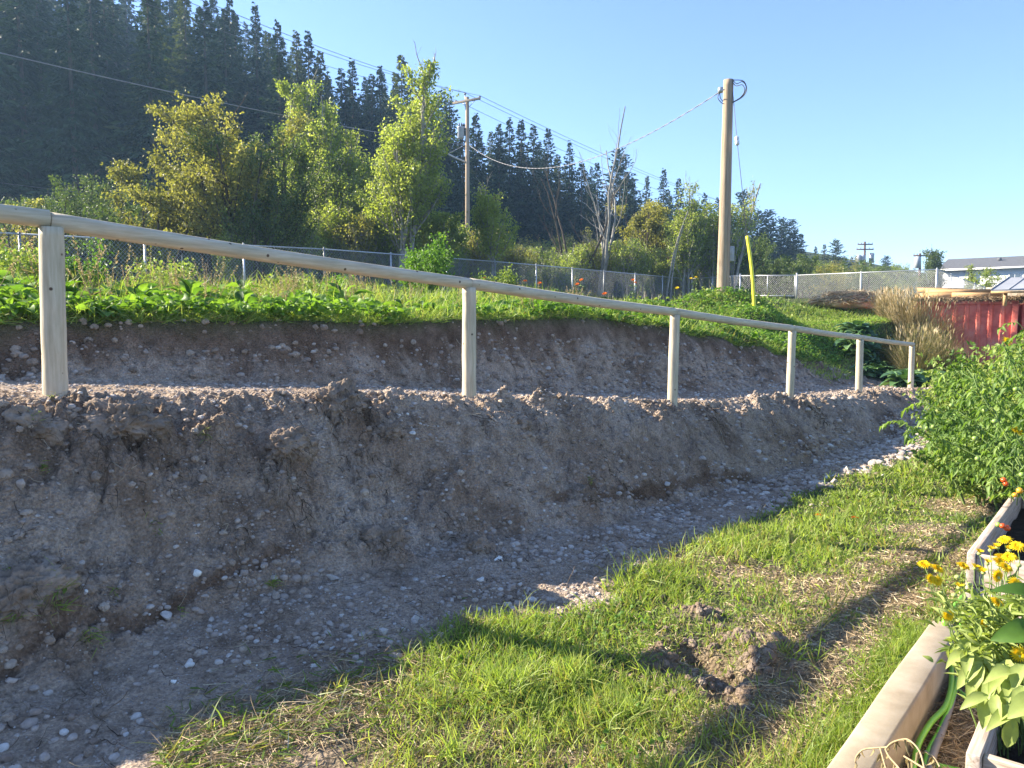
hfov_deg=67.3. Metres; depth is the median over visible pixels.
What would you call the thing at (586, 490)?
sod clump
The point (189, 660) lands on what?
stone
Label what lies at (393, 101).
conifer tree
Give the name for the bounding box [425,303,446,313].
leafy weed
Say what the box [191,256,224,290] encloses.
seeding weed
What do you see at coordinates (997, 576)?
calendula
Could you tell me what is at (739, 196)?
conifer tree
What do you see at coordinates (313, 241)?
bush
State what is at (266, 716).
grass tuft
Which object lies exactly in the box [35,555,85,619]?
grass tuft
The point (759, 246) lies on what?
bush
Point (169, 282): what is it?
seeding weed
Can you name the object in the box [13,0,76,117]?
conifer tree
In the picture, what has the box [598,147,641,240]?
conifer tree
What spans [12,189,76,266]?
bush
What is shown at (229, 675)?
stone
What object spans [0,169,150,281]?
bush
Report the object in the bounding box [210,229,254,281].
bush
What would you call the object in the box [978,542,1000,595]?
calendula
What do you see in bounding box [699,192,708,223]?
conifer tree
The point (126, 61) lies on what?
conifer tree
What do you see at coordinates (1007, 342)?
tomato plant
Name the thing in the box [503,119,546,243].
conifer tree
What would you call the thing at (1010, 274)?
window
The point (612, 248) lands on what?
bush
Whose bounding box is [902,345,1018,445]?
garden bush
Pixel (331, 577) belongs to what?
stone
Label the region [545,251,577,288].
bush
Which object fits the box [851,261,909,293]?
bush
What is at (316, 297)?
leafy weed
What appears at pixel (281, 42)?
conifer tree
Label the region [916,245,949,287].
tree
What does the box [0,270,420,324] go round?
ground cover
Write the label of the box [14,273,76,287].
leafy weed
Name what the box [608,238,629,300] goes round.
bush
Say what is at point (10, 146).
conifer tree
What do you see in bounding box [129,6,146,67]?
conifer tree
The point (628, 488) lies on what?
root tangle
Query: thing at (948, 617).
calendula
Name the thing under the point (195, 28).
conifer tree
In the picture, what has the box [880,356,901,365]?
squash plant
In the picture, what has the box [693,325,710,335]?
leafy weed
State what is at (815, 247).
conifer tree
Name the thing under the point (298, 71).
conifer tree
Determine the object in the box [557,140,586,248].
conifer tree
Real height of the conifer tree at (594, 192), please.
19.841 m
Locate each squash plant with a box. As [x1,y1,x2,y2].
[833,333,867,348]
[834,320,875,335]
[837,322,876,334]
[842,346,872,359]
[844,327,870,334]
[849,365,872,376]
[855,334,881,347]
[863,354,878,363]
[863,367,875,376]
[864,345,882,358]
[867,363,894,374]
[867,367,884,376]
[869,346,890,360]
[869,360,890,370]
[876,365,901,380]
[879,334,897,351]
[879,370,927,387]
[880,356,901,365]
[881,345,899,357]
[883,343,903,355]
[885,368,920,379]
[892,378,918,387]
[897,370,928,386]
[920,371,953,386]
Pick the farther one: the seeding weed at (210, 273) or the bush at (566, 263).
the bush at (566, 263)
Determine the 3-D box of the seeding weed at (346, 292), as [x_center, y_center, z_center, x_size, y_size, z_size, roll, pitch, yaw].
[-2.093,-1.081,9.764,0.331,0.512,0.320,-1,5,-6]
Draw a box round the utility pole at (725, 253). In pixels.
[716,78,746,293]
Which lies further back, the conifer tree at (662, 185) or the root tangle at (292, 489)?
the conifer tree at (662, 185)
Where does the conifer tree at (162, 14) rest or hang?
on the ground at (184, 337)
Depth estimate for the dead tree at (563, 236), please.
45.14 m
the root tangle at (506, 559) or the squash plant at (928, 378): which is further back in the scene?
the squash plant at (928, 378)
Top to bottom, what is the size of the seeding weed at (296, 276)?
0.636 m
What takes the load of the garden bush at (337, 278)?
on the ground at (184, 337)
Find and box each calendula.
[911,560,1023,757]
[925,572,976,726]
[930,564,963,633]
[934,575,959,639]
[937,591,1001,746]
[942,610,996,690]
[951,593,976,709]
[953,582,974,629]
[954,575,976,705]
[955,562,1000,739]
[956,618,994,693]
[967,548,1004,754]
[967,582,995,641]
[968,563,1001,748]
[968,567,987,614]
[977,564,982,591]
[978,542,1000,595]
[978,558,992,596]
[979,553,1017,602]
[980,619,1008,759]
[988,545,998,750]
[988,597,1003,646]
[991,568,1003,594]
[992,556,1004,595]
[997,535,1023,583]
[998,562,1013,601]
[1001,541,1023,644]
[1002,552,1018,597]
[1002,576,1021,745]
[1004,545,1011,604]
[1010,563,1021,746]
[1010,645,1023,737]
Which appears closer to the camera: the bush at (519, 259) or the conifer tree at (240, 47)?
the bush at (519, 259)
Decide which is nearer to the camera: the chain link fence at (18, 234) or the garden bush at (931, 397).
the garden bush at (931, 397)
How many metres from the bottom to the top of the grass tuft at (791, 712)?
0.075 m
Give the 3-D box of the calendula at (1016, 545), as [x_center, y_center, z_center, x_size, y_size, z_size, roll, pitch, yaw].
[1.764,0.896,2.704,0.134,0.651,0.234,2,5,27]
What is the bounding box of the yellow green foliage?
[326,284,855,322]
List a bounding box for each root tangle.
[26,395,84,423]
[43,418,126,516]
[86,428,160,530]
[131,403,192,510]
[171,467,272,557]
[178,410,257,460]
[222,441,307,528]
[226,414,324,535]
[304,391,374,477]
[318,400,411,495]
[345,508,428,576]
[423,488,469,549]
[457,401,514,455]
[475,552,534,569]
[604,456,655,513]
[695,403,731,441]
[811,404,841,432]
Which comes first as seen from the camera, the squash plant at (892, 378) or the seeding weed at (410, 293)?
the seeding weed at (410, 293)
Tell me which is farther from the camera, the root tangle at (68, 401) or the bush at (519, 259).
the bush at (519, 259)
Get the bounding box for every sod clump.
[0,560,83,640]
[1,404,70,457]
[76,395,189,452]
[264,426,319,473]
[314,378,373,431]
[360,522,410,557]
[376,419,407,446]
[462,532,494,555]
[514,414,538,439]
[567,484,601,506]
[793,396,817,414]
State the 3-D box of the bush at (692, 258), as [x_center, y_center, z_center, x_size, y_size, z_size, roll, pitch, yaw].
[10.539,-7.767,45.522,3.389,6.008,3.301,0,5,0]
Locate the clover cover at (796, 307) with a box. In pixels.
[667,290,887,362]
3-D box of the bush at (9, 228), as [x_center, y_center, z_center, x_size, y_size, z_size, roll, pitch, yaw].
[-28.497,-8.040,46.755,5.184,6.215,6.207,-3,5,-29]
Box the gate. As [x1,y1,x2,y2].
[739,273,797,298]
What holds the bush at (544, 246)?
on the ground at (184, 337)
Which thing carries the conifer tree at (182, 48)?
on the ground at (184, 337)
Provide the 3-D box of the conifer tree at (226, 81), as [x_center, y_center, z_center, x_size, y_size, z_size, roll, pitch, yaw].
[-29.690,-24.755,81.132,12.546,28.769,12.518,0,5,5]
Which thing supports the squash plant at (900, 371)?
on the ground at (184, 337)
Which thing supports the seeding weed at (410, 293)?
on the ground at (184, 337)
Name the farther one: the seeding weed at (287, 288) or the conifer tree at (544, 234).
the conifer tree at (544, 234)
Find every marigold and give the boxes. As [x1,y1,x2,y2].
[1011,426,1018,501]
[1016,430,1021,504]
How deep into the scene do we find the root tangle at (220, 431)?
4.64 m
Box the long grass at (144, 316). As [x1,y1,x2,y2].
[0,258,902,382]
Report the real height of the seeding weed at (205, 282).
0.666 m
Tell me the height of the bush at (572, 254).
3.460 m
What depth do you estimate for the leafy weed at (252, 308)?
7.74 m
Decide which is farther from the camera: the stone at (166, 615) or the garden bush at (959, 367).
the garden bush at (959, 367)
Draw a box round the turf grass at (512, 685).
[339,440,1003,767]
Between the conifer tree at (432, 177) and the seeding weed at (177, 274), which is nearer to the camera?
the seeding weed at (177, 274)
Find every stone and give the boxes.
[5,677,17,682]
[16,479,24,488]
[160,610,171,619]
[184,658,192,667]
[193,569,201,576]
[210,632,218,636]
[225,673,233,677]
[243,660,250,665]
[256,620,263,624]
[294,639,303,644]
[324,629,331,635]
[326,574,338,579]
[326,620,332,626]
[341,633,347,638]
[379,627,387,634]
[411,613,419,620]
[868,459,880,465]
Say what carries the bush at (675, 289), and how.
on the ground at (184, 337)
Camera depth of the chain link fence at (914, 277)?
36.88 m
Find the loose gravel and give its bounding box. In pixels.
[0,333,930,767]
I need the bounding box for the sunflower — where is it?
[1000,337,1011,400]
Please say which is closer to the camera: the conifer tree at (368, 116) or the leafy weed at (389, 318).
the leafy weed at (389, 318)
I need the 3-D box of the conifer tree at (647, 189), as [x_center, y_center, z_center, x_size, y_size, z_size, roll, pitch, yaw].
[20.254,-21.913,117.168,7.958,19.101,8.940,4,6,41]
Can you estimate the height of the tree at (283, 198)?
6.607 m
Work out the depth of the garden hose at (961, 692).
3.46 m
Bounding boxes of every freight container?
[915,300,1018,369]
[1017,304,1023,348]
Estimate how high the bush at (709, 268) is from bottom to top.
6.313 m
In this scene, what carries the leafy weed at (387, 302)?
on the ground at (184, 337)
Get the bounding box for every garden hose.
[910,594,963,767]
[922,623,961,764]
[927,662,957,767]
[936,763,957,767]
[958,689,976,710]
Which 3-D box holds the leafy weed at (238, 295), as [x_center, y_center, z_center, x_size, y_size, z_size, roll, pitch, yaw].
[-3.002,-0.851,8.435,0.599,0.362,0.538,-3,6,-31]
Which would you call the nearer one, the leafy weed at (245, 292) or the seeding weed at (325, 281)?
the leafy weed at (245, 292)
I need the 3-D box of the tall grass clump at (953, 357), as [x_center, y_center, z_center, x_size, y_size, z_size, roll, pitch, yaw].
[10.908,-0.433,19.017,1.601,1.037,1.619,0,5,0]
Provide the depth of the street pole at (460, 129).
48.81 m
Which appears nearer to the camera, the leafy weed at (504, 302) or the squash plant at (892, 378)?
the leafy weed at (504, 302)
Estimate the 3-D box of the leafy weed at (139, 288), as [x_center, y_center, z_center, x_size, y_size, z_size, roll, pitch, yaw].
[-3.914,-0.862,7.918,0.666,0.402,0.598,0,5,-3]
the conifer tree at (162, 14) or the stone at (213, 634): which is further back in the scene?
the conifer tree at (162, 14)
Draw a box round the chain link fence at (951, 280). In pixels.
[937,269,985,288]
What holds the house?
on the ground at (184, 337)
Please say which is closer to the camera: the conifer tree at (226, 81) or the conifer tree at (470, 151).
the conifer tree at (226, 81)
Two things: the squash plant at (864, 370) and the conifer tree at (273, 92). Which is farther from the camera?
the conifer tree at (273, 92)
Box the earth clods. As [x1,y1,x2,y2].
[0,317,934,757]
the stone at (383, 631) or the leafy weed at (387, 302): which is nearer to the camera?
the stone at (383, 631)
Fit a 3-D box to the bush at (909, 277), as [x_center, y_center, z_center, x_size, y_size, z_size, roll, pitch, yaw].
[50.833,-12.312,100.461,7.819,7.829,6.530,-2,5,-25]
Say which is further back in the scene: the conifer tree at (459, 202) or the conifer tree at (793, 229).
the conifer tree at (793, 229)
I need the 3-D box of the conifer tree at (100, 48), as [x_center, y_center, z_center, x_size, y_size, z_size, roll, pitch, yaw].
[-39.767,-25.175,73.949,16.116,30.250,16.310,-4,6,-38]
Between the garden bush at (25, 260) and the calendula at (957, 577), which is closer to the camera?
the calendula at (957, 577)
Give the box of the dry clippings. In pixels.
[340,443,1005,767]
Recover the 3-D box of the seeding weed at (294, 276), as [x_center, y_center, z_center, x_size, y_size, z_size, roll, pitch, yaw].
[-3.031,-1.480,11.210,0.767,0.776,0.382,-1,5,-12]
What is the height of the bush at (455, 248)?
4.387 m
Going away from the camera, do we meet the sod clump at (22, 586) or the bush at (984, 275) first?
the sod clump at (22, 586)
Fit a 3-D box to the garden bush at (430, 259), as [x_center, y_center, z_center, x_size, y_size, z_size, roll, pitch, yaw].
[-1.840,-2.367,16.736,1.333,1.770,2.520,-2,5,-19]
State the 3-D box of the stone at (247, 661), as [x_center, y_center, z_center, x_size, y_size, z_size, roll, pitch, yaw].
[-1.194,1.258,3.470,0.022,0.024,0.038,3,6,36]
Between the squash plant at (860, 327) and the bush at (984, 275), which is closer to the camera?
the squash plant at (860, 327)
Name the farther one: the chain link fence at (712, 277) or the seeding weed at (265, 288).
the chain link fence at (712, 277)
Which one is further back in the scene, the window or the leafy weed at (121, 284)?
the window
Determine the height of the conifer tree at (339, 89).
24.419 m
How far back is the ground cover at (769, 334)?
17.64 m
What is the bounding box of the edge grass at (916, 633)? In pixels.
[747,611,941,767]
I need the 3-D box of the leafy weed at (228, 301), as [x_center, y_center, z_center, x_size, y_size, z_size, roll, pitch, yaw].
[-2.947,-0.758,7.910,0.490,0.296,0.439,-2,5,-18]
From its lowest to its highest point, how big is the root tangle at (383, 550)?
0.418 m
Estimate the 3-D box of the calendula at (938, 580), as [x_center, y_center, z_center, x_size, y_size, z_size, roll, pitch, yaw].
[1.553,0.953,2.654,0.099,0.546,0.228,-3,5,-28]
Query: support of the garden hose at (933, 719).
on the straw mulch
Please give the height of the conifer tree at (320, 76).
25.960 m
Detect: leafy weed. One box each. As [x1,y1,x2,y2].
[0,275,76,291]
[0,287,39,302]
[0,297,31,319]
[1,279,35,286]
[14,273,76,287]
[20,284,36,298]
[35,281,82,295]
[66,302,126,318]
[67,295,97,307]
[69,307,113,320]
[71,288,111,298]
[72,295,118,303]
[80,284,124,296]
[83,287,107,297]
[87,305,132,317]
[104,282,163,296]
[109,278,137,289]
[109,296,129,313]
[159,277,220,297]
[159,287,213,296]
[178,279,257,296]
[208,288,262,301]
[209,295,245,303]
[217,291,261,304]
[219,280,261,292]
[230,304,262,317]
[268,307,290,317]
[276,289,325,299]
[280,291,311,301]
[296,304,323,318]
[323,283,373,300]
[328,294,358,302]
[356,301,406,317]
[374,312,393,323]
[391,299,422,311]
[406,301,431,312]
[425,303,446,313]
[497,299,532,308]
[520,299,551,313]
[596,309,615,319]
[615,309,637,321]
[636,313,659,319]
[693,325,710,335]
[713,323,734,330]
[734,326,750,334]
[737,331,760,340]
[765,338,787,344]
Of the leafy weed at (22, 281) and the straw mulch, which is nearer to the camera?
the straw mulch
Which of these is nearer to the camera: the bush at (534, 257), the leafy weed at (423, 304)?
the leafy weed at (423, 304)
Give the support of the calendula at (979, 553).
in the raised bed at (982, 752)
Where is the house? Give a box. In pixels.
[939,256,1023,287]
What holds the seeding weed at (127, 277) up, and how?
on the ground at (184, 337)
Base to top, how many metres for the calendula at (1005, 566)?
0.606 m
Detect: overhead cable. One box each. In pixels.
[0,52,462,144]
[4,183,115,196]
[137,0,453,99]
[184,0,463,92]
[202,0,479,95]
[462,103,761,218]
[466,93,772,213]
[472,93,717,168]
[481,96,794,220]
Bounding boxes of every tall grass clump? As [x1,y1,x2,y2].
[867,286,908,317]
[868,285,938,334]
[875,317,969,370]
[880,292,984,351]
[904,320,981,368]
[931,347,973,370]
[959,355,981,373]
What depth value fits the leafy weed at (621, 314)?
12.23 m
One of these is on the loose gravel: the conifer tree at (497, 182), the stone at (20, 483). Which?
the stone at (20, 483)
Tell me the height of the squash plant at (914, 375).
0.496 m
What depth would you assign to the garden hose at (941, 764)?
2.90 m
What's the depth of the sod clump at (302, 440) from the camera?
4.79 m
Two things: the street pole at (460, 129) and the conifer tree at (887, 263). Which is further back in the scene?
the conifer tree at (887, 263)
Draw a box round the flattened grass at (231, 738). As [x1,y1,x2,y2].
[135,597,490,767]
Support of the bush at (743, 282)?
on the ground at (184, 337)
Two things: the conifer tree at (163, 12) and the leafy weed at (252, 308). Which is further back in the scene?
the conifer tree at (163, 12)
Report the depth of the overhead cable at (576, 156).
62.27 m
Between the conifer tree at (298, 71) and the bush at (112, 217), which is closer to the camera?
the bush at (112, 217)
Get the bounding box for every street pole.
[443,93,480,250]
[856,241,873,263]
[913,253,925,292]
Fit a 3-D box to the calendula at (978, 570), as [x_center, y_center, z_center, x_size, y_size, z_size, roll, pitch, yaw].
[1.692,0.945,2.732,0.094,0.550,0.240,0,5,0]
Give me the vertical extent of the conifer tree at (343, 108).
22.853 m
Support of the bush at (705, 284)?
on the ground at (184, 337)
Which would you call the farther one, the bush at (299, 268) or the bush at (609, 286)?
the bush at (609, 286)
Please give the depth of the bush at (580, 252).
44.98 m
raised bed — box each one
[965,487,1023,617]
[965,644,1023,767]
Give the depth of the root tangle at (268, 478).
4.67 m
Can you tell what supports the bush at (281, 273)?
on the ground at (184, 337)
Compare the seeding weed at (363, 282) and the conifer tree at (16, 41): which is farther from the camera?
the conifer tree at (16, 41)
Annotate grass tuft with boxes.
[0,596,43,632]
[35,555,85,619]
[40,460,49,473]
[68,627,117,658]
[203,720,226,732]
[253,707,276,724]
[260,575,286,588]
[278,679,296,685]
[328,675,358,695]
[776,704,803,721]
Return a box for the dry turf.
[909,293,1023,304]
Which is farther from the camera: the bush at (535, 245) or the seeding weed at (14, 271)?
the bush at (535, 245)
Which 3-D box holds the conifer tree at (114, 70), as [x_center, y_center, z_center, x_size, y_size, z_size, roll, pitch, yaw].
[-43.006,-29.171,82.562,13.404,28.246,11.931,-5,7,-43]
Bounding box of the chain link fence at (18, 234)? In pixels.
[0,232,681,299]
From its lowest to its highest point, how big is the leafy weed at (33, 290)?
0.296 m
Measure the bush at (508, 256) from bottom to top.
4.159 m
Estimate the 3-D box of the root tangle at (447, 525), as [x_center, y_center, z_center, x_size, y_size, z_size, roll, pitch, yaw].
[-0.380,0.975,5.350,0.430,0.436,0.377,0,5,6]
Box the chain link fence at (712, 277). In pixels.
[693,275,738,293]
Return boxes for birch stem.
[665,211,687,300]
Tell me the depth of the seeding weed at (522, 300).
11.08 m
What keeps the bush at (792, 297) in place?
on the ground at (184, 337)
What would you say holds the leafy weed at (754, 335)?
on the ground at (184, 337)
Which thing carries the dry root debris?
on the ground at (184, 337)
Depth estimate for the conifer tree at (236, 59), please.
83.69 m
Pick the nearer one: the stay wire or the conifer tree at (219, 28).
the stay wire
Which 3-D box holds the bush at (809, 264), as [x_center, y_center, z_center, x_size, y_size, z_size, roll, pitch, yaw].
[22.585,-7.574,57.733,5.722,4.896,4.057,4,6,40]
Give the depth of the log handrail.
5.53 m
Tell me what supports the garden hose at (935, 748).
on the straw mulch
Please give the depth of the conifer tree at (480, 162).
100.95 m
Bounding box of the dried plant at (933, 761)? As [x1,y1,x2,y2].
[854,738,939,767]
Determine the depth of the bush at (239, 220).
28.27 m
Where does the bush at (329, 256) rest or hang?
on the ground at (184, 337)
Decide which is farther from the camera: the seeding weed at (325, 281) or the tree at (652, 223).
the tree at (652, 223)
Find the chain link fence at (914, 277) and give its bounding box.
[797,268,937,297]
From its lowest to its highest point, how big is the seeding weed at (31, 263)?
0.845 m
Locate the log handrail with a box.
[0,204,914,406]
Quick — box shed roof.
[986,277,1023,305]
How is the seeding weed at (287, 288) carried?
on the ground at (184, 337)
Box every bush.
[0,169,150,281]
[0,195,78,265]
[0,197,45,266]
[0,239,67,274]
[0,239,73,282]
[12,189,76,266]
[62,202,149,281]
[64,201,156,283]
[65,236,115,290]
[71,205,173,282]
[83,216,187,282]
[97,157,229,278]
[122,251,211,289]
[139,214,212,281]
[183,251,222,284]
[203,199,237,282]
[209,194,269,279]
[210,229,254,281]
[213,227,254,282]
[232,224,271,283]
[236,200,303,280]
[259,232,300,281]
[261,272,319,291]
[277,219,332,282]
[285,242,305,280]
[293,211,316,241]
[294,162,363,280]
[306,221,327,282]
[309,219,331,281]
[315,221,368,280]
[318,225,346,281]
[319,188,419,286]
[320,205,379,281]
[320,273,358,291]
[321,211,380,284]
[352,213,389,283]
[363,210,405,286]
[390,231,457,295]
[393,211,468,288]
[418,218,472,293]
[445,223,474,288]
[449,241,470,292]
[461,227,514,280]
[470,262,520,290]
[496,240,515,280]
[496,244,535,285]
[514,247,542,284]
[515,235,554,266]
[516,257,539,287]
[525,246,560,289]
[531,273,545,289]
[536,239,573,257]
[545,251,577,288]
[545,254,579,293]
[549,226,600,255]
[551,252,583,292]
[559,242,598,292]
[571,241,602,296]
[586,266,599,297]
[590,240,620,299]
[591,266,617,297]
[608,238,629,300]
[609,241,651,300]
[619,235,657,299]
[623,264,643,300]
[641,247,665,300]
[647,288,665,299]
[649,250,673,299]
[651,259,678,299]
[656,254,714,299]
[661,204,716,297]
[669,268,681,298]
[693,264,708,292]
[694,200,733,290]
[716,232,773,292]
[730,242,817,298]
[734,267,766,296]
[742,254,782,297]
[776,259,833,298]
[776,272,820,298]
[779,253,849,298]
[805,265,856,296]
[824,255,871,289]
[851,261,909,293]
[870,264,917,297]
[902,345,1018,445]
[905,403,1012,505]
[916,340,1023,438]
[923,405,1023,512]
[959,331,1023,426]
[969,266,1008,288]
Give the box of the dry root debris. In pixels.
[0,323,920,767]
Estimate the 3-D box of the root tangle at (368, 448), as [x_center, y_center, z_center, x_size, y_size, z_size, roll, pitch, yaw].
[-1.042,0.469,5.427,0.565,0.725,0.348,3,5,28]
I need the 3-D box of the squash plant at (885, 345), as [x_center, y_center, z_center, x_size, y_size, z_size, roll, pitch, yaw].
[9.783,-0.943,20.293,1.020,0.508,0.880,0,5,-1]
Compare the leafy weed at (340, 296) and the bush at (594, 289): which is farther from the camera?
the bush at (594, 289)
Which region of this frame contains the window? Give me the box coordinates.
[1009,273,1020,277]
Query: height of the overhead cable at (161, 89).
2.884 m
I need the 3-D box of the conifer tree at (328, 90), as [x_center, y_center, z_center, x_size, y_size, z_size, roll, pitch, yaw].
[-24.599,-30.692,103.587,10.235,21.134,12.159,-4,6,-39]
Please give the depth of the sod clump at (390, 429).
5.51 m
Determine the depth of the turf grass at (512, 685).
3.74 m
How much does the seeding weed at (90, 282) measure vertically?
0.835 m
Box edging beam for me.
[827,621,960,767]
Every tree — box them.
[0,0,68,132]
[0,0,100,205]
[0,22,57,208]
[0,93,53,207]
[2,0,83,199]
[10,0,136,285]
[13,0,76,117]
[14,0,146,211]
[43,0,65,51]
[45,0,80,115]
[51,1,136,176]
[66,0,88,85]
[74,0,144,187]
[95,0,145,162]
[95,0,195,260]
[96,0,141,105]
[99,0,197,280]
[114,0,142,88]
[114,89,314,285]
[119,0,197,165]
[121,2,134,45]
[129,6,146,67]
[130,0,172,90]
[160,0,185,83]
[162,0,268,276]
[163,0,211,165]
[164,0,201,105]
[171,0,197,71]
[176,121,345,284]
[192,8,205,67]
[193,9,258,193]
[195,21,239,98]
[196,0,242,133]
[203,17,228,117]
[215,0,264,161]
[218,14,263,149]
[230,55,309,198]
[238,1,277,162]
[241,21,255,116]
[247,25,265,96]
[248,32,277,120]
[250,50,307,193]
[254,19,305,185]
[255,36,273,93]
[260,30,267,71]
[272,77,309,200]
[279,39,292,83]
[283,30,317,156]
[285,70,344,209]
[290,61,302,90]
[292,50,306,100]
[299,30,325,151]
[304,96,375,221]
[310,50,347,168]
[319,75,335,114]
[331,121,345,177]
[332,68,364,159]
[334,121,382,219]
[336,90,363,188]
[341,57,377,172]
[344,42,458,290]
[354,111,364,145]
[355,74,385,161]
[358,76,376,139]
[362,94,378,154]
[363,65,393,183]
[364,141,379,189]
[374,55,437,208]
[376,72,389,109]
[378,105,395,140]
[382,82,400,124]
[397,84,417,118]
[413,83,453,218]
[425,90,478,286]
[436,96,476,215]
[442,123,480,292]
[457,113,506,238]
[461,131,474,194]
[464,137,489,204]
[465,174,520,281]
[483,123,529,243]
[485,131,500,187]
[487,139,518,242]
[499,117,539,244]
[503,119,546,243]
[512,149,540,245]
[517,124,565,246]
[522,153,567,252]
[523,158,621,289]
[526,144,545,211]
[528,128,579,246]
[534,141,554,196]
[551,155,575,247]
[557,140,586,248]
[564,161,601,292]
[567,164,578,223]
[575,106,639,297]
[575,163,616,246]
[576,171,598,240]
[586,166,603,237]
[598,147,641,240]
[605,201,675,299]
[609,172,641,299]
[615,199,671,293]
[627,181,640,216]
[637,176,657,230]
[655,168,675,220]
[665,190,673,218]
[668,178,686,219]
[671,170,711,292]
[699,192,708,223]
[712,197,718,218]
[715,176,761,288]
[730,189,780,263]
[750,210,785,266]
[757,209,792,277]
[770,217,800,262]
[778,219,808,273]
[791,234,812,261]
[811,246,821,268]
[817,244,828,268]
[822,239,853,271]
[842,258,896,292]
[878,255,906,293]
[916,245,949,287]
[961,263,977,288]
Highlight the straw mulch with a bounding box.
[902,682,978,767]
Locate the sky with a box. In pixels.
[56,0,1023,275]
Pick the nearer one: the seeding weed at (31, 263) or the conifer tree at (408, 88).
the seeding weed at (31, 263)
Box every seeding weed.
[0,225,34,285]
[1,225,107,313]
[11,257,21,277]
[65,234,119,299]
[105,247,139,294]
[128,242,170,288]
[159,272,179,293]
[167,259,237,301]
[167,265,193,289]
[168,260,189,284]
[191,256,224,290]
[249,276,275,301]
[272,276,296,297]
[276,267,301,289]
[276,273,300,301]
[277,264,325,291]
[282,269,303,292]
[312,257,335,294]
[335,279,354,300]
[342,273,364,298]
[355,275,371,289]
[390,280,425,307]
[518,281,532,307]
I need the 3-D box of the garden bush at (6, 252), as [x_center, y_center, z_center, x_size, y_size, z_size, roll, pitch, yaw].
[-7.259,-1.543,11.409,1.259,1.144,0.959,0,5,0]
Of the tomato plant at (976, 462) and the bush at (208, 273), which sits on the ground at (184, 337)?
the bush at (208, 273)
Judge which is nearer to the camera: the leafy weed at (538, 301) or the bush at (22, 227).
the leafy weed at (538, 301)
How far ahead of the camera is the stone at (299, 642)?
3.70 m
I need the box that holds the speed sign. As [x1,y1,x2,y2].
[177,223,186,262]
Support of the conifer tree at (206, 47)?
on the ground at (184, 337)
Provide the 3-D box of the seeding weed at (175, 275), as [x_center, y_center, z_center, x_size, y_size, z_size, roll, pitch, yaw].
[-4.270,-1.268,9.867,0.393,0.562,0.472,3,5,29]
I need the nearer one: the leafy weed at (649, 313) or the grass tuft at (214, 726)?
the grass tuft at (214, 726)
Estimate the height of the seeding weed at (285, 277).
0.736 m
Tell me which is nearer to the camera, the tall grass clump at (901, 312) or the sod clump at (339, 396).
the sod clump at (339, 396)
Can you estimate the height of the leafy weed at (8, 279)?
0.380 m
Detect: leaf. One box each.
[990,582,1023,595]
[990,618,1023,642]
[1007,691,1023,718]
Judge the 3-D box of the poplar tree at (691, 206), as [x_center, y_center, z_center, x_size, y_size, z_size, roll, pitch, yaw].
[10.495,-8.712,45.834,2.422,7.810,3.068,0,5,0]
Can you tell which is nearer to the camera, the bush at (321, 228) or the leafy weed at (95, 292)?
the leafy weed at (95, 292)
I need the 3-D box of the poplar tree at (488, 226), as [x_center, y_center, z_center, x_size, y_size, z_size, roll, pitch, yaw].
[-0.784,-6.325,32.552,2.287,5.210,1.758,4,6,40]
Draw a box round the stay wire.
[733,96,755,305]
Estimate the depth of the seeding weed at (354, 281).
11.09 m
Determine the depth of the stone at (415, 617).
4.05 m
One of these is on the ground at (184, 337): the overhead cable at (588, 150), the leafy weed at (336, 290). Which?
the leafy weed at (336, 290)
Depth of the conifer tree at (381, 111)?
88.32 m
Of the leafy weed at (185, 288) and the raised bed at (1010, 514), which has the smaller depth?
the raised bed at (1010, 514)
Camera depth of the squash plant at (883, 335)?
20.02 m
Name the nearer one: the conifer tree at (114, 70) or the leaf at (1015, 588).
the leaf at (1015, 588)
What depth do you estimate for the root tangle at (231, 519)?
4.34 m
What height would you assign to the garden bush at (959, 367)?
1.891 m
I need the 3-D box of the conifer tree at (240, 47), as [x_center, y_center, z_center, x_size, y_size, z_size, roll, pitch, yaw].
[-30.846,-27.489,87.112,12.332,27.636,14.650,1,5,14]
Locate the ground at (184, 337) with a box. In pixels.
[0,173,1005,767]
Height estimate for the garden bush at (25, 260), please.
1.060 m
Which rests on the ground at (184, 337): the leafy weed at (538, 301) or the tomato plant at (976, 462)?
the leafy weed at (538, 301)
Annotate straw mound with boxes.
[805,288,893,308]
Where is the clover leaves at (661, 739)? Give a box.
[414,448,992,767]
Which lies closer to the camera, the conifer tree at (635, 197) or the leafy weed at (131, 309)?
the leafy weed at (131, 309)
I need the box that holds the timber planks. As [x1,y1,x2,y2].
[915,288,1002,297]
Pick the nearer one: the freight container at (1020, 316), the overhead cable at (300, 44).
the freight container at (1020, 316)
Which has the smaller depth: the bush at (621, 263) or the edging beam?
the edging beam
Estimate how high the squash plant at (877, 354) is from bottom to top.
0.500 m
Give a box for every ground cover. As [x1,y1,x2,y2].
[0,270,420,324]
[305,284,852,361]
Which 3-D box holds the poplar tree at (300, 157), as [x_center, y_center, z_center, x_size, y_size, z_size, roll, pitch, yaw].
[-9.806,-8.434,34.751,2.132,10.117,2.050,-4,6,-37]
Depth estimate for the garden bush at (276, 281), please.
11.76 m
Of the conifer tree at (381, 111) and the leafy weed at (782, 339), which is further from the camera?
the conifer tree at (381, 111)
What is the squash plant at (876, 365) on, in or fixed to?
on the ground at (184, 337)
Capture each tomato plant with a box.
[879,375,1023,499]
[927,425,1023,484]
[936,348,1023,474]
[948,332,1023,530]
[997,320,1023,434]
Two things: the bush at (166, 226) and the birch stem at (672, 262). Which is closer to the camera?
the bush at (166, 226)

